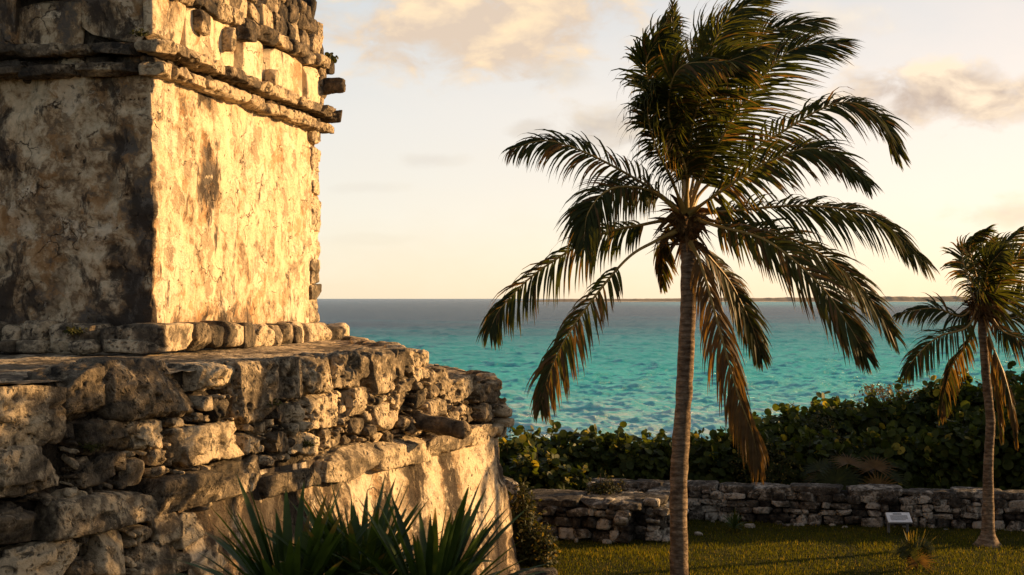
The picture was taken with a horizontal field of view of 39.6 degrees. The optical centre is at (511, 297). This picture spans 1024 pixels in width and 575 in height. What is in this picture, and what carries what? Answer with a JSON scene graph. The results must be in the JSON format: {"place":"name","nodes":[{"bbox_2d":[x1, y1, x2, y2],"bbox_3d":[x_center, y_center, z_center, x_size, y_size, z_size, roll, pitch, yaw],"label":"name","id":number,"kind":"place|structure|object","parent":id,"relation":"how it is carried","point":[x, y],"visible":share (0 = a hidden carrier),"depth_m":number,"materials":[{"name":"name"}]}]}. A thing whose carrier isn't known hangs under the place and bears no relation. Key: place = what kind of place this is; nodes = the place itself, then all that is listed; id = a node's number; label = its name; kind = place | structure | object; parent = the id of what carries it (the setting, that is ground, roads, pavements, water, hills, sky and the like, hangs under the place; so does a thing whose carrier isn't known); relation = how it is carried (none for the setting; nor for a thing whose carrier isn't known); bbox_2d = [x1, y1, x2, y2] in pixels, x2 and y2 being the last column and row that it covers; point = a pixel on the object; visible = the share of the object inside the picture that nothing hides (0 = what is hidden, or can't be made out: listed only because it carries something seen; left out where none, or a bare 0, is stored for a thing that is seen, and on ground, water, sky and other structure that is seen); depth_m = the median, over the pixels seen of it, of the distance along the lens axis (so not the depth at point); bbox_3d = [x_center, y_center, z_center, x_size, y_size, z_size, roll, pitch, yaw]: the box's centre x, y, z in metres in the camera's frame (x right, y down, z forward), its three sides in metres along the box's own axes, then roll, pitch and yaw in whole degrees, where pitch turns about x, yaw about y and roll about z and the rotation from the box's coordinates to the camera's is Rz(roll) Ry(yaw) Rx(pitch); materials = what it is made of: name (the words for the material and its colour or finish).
{"place":"outdoors","nodes":[
{"label":"outdoors","id":0,"kind":"place"},
{"bbox_2d":[314,0,1023,298],"label":"sky","id":1,"kind":"structure","parent":0,"point":[417,198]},
{"bbox_2d":[317,299,1023,442],"bbox_3d":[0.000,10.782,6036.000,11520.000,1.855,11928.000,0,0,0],"label":"sea","id":2,"kind":"structure","parent":0,"point":[629,378],"depth_m":265.23,"materials":[{"name":"liquid"}]},
{"bbox_2d":[516,296,1018,301],"bbox_3d":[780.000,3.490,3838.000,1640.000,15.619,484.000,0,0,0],"label":"coast","id":3,"kind":"structure","parent":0,"point":[905,298],"depth_m":3696.21},
{"bbox_2d":[520,519,1023,574],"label":"lawn ground","id":4,"kind":"structure","parent":0,"point":[951,530],"depth_m":33.40,"materials":[{"name":"green plant"}]},
{"bbox_2d":[0,335,520,574],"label":"stone platform","id":5,"kind":"structure","parent":4,"relation":"on","point":[185,437],"depth_m":21.00,"materials":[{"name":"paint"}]},
{"bbox_2d":[77,441,104,452],"bbox_3d":[-5.346,1.893,18.073,0.274,0.145,0.294,0,0,27],"label":"wall weed","id":6,"kind":"object","parent":5,"relation":"attached to","point":[90,447],"depth_m":18.01,"materials":[{"name":"green plant"}]},
{"bbox_2d":[0,0,349,354],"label":"stone temple","id":7,"kind":"structure","parent":5,"relation":"on","point":[159,188],"depth_m":26.59,"materials":[{"name":"stone"}]},
{"bbox_2d":[61,323,87,335],"bbox_3d":[-7.869,0.582,25.529,0.415,0.238,0.478,0,0,-44],"label":"wall weed","id":8,"kind":"object","parent":7,"relation":"attached to","point":[72,330],"depth_m":25.44,"materials":[{"name":"green plant"}]},
{"bbox_2d":[129,27,149,36],"bbox_3d":[-6.682,-4.771,25.579,0.351,0.186,0.402,0,0,0],"label":"wall weed","id":9,"kind":"object","parent":7,"relation":"attached to","point":[140,33],"depth_m":25.54,"materials":[{"name":"green plant"}]},
{"bbox_2d":[325,52,338,62],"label":"wall weed","id":10,"kind":"object","parent":7,"relation":"attached to","point":[331,56],"depth_m":35.30,"materials":[{"name":"green plant"}]},
{"bbox_2d":[267,398,282,407],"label":"wall weed","id":11,"kind":"object","parent":5,"relation":"attached to","point":[278,403],"depth_m":21.82,"materials":[{"name":"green plant"}]},
{"bbox_2d":[302,439,317,447],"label":"wall weed","id":12,"kind":"object","parent":5,"relation":"attached to","point":[306,444],"depth_m":22.74,"materials":[{"name":"green plant"}]},
{"bbox_2d":[163,474,551,574],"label":"yucca plant","id":13,"kind":"object","parent":4,"relation":"on","point":[328,544],"visible":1,"depth_m":9.95,"materials":[{"name":"green plant"}]},
{"bbox_2d":[503,476,518,507],"bbox_3d":[-0.241,5.412,36.604,0.948,1.657,1.058,0,0,0],"label":"ruin stub","id":14,"kind":"object","parent":4,"relation":"on","point":[510,484],"visible":0.13,"depth_m":36.11,"materials":[{"name":"grey stone"}]},
{"bbox_2d":[507,475,546,566],"bbox_3d":[0.382,5.085,32.220,1.274,2.076,1.211,0,0,-35],"label":"shrub","id":15,"kind":"object","parent":4,"relation":"on","point":[522,521],"visible":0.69,"depth_m":31.99,"materials":[{"name":"green plant"}]},
{"bbox_2d":[498,426,574,476],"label":"sea grape bush","id":16,"kind":"object","parent":4,"relation":"on","point":[508,449],"visible":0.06,"depth_m":41.97,"materials":[{"name":"green plant"}]},
{"bbox_2d":[516,567,557,574],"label":"boulder","id":17,"kind":"object","parent":4,"relation":"on","point":[541,569],"visible":0.67,"depth_m":29.48,"materials":[{"name":"grey stone"}]},
{"bbox_2d":[520,514,560,566],"bbox_3d":[0.630,5.490,32.029,0.951,1.229,1.001,0,0,0],"label":"shrub","id":18,"kind":"object","parent":4,"relation":"on","point":[542,546],"visible":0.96,"depth_m":31.76,"materials":[{"name":"green plant"}]},
{"bbox_2d":[503,434,588,490],"bbox_3d":[0.691,4.929,38.645,2.959,2.453,2.000,0,0,0],"label":"sea grape bush","id":19,"kind":"object","parent":4,"relation":"on","point":[544,474],"visible":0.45,"depth_m":38.43,"materials":[{"name":"green plant"}]},
{"bbox_2d":[509,419,588,478],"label":"sea grape bush","id":20,"kind":"object","parent":4,"relation":"on","point":[556,436],"visible":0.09,"depth_m":43.41,"materials":[{"name":"green plant"}]},
{"bbox_2d":[537,424,620,490],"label":"sea grape bush","id":21,"kind":"object","parent":4,"relation":"on","point":[587,441],"visible":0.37,"depth_m":42.40,"materials":[{"name":"green plant"}]},
{"bbox_2d":[513,489,645,543],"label":"rubble wall","id":22,"kind":"structure","parent":4,"relation":"on","point":[577,515],"depth_m":35.13,"materials":[{"name":"grey stone"}]},
{"bbox_2d":[585,468,625,494],"bbox_3d":[2.398,4.689,36.361,1.086,0.692,0.733,0,0,0],"label":"shrub","id":23,"kind":"object","parent":22,"relation":"on","point":[609,488],"visible":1,"depth_m":36.32,"materials":[{"name":"green plant"}]},
{"bbox_2d":[588,421,689,479],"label":"sea grape bush","id":24,"kind":"object","parent":4,"relation":"on","point":[633,465],"visible":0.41,"depth_m":42.16,"materials":[{"name":"green plant"}]},
{"bbox_2d":[632,485,688,541],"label":"rubble wall","id":25,"kind":"structure","parent":4,"relation":"on","point":[651,517],"depth_m":35.13,"materials":[{"name":"grey stone"}]},
{"bbox_2d":[641,428,709,478],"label":"sea grape bush","id":26,"kind":"object","parent":4,"relation":"on","point":[661,435],"visible":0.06,"depth_m":43.37,"materials":[{"name":"green plant"}]},
{"bbox_2d":[476,0,939,574],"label":"palm tree","id":27,"kind":"object","parent":4,"relation":"on","point":[672,104],"visible":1,"depth_m":24.48,"materials":[{"name":"green plant"}]},
{"bbox_2d":[660,426,764,483],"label":"sea grape bush","id":28,"kind":"object","parent":4,"relation":"on","point":[702,467],"visible":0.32,"depth_m":42.19,"materials":[{"name":"green plant"}]},
{"bbox_2d":[718,509,749,528],"bbox_3d":[5.635,5.661,36.379,0.807,0.544,0.906,0,0,-34],"label":"spiky plant","id":29,"kind":"object","parent":4,"relation":"on","point":[733,522],"visible":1,"depth_m":36.38,"materials":[{"name":"green plant"}]},
{"bbox_2d":[710,416,784,482],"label":"sea grape bush","id":30,"kind":"object","parent":4,"relation":"on","point":[770,436],"visible":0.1,"depth_m":43.15,"materials":[{"name":"green plant"}]},
{"bbox_2d":[745,523,754,527],"bbox_3d":[6.194,5.960,37.036,0.272,0.155,0.221,0,0,0],"label":"loose stone","id":31,"kind":"object","parent":4,"relation":"on","point":[752,525],"visible":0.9,"depth_m":36.95,"materials":[{"name":"grey stone"}]},
{"bbox_2d":[721,440,814,484],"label":"shrub","id":32,"kind":"object","parent":4,"relation":"on","point":[768,472],"visible":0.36,"depth_m":41.80,"materials":[{"name":"green plant"}]},
{"bbox_2d":[747,426,850,484],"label":"sea grape bush","id":33,"kind":"object","parent":4,"relation":"on","point":[808,453],"visible":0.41,"depth_m":42.01,"materials":[{"name":"green plant"}]},
{"bbox_2d":[752,401,845,448],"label":"sea grape bush","id":34,"kind":"object","parent":4,"relation":"on","point":[789,418],"visible":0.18,"depth_m":44.74,"materials":[{"name":"green plant"}]},
{"bbox_2d":[585,477,1023,530],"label":"rubble wall","id":35,"kind":"structure","parent":4,"relation":"on","point":[867,505],"depth_m":37.30,"materials":[{"name":"grey stone"}]},
{"bbox_2d":[785,406,855,456],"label":"shrub","id":36,"kind":"object","parent":4,"relation":"on","point":[815,420],"visible":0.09,"depth_m":44.38,"materials":[{"name":"green plant"}]},
{"bbox_2d":[772,391,879,455],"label":"sea grape bush","id":37,"kind":"object","parent":4,"relation":"on","point":[827,408],"visible":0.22,"depth_m":45.72,"materials":[{"name":"green plant"}]},
{"bbox_2d":[798,453,868,489],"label":"bush","id":38,"kind":"object","parent":4,"relation":"on","point":[824,472],"visible":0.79,"depth_m":40.24,"materials":[{"name":"green plant"}]},
{"bbox_2d":[827,390,923,451],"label":"sea grape bush","id":39,"kind":"object","parent":4,"relation":"on","point":[871,412],"visible":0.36,"depth_m":45.55,"materials":[{"name":"green plant"}]},
{"bbox_2d":[848,456,911,487],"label":"fan palm","id":40,"kind":"object","parent":4,"relation":"on","point":[881,472],"visible":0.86,"depth_m":40.45,"materials":[{"name":"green plant"}]},
{"bbox_2d":[850,382,918,406],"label":"dry shrub","id":41,"kind":"object","parent":4,"relation":"on","point":[879,390],"visible":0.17,"depth_m":47.93,"materials":[{"name":"brown plant"}]},
{"bbox_2d":[842,421,939,488],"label":"sea grape bush","id":42,"kind":"object","parent":4,"relation":"on","point":[889,446],"visible":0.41,"depth_m":41.74,"materials":[{"name":"green plant"}]},
{"bbox_2d":[884,512,912,532],"bbox_3d":[9.792,5.747,36.014,0.630,0.568,0.342,0,0,0],"label":"information sign","id":43,"kind":"object","parent":4,"relation":"on","point":[898,518],"visible":0.94,"depth_m":36.01,"materials":[{"name":"metal"}]},
{"bbox_2d":[884,529,951,573],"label":"young palm","id":44,"kind":"object","parent":4,"relation":"on","point":[914,549],"visible":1,"depth_m":31.19,"materials":[{"name":"green plant"}]},
{"bbox_2d":[878,375,980,433],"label":"sea grape bush","id":45,"kind":"object","parent":4,"relation":"on","point":[911,411],"visible":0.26,"depth_m":45.77,"materials":[{"name":"green plant"}]},
{"bbox_2d":[894,400,1010,488],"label":"sea grape bush","id":46,"kind":"object","parent":4,"relation":"on","point":[948,447],"visible":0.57,"depth_m":41.13,"materials":[{"name":"green plant"}]},
{"bbox_2d":[892,224,1023,547],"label":"palm tree","id":47,"kind":"object","parent":4,"relation":"on","point":[991,298],"visible":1,"depth_m":34.13,"materials":[{"name":"green plant"}]},
{"bbox_2d":[913,368,1013,432],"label":"sea grape bush","id":48,"kind":"object","parent":4,"relation":"on","point":[971,411],"visible":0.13,"depth_m":45.82,"materials":[{"name":"green plant"}]},
{"bbox_2d":[939,405,1023,489],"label":"sea grape bush","id":49,"kind":"object","parent":4,"relation":"on","point":[977,422],"visible":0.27,"depth_m":40.92,"materials":[{"name":"green plant"}]},
{"bbox_2d":[959,360,1023,421],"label":"sea grape bush","id":50,"kind":"object","parent":4,"relation":"on","point":[974,390],"visible":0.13,"depth_m":45.60,"materials":[{"name":"green plant"}]},
{"bbox_2d":[971,378,1023,489],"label":"sea grape bush","id":51,"kind":"object","parent":4,"relation":"on","point":[1016,479],"visible":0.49,"depth_m":40.53,"materials":[{"name":"green plant"}]},
{"bbox_2d":[594,301,1023,301],"bbox_3d":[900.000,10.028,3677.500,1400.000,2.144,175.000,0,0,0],"label":"beach","id":52,"kind":"structure","parent":0,"point":[773,301],"depth_m":3643.38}
]}

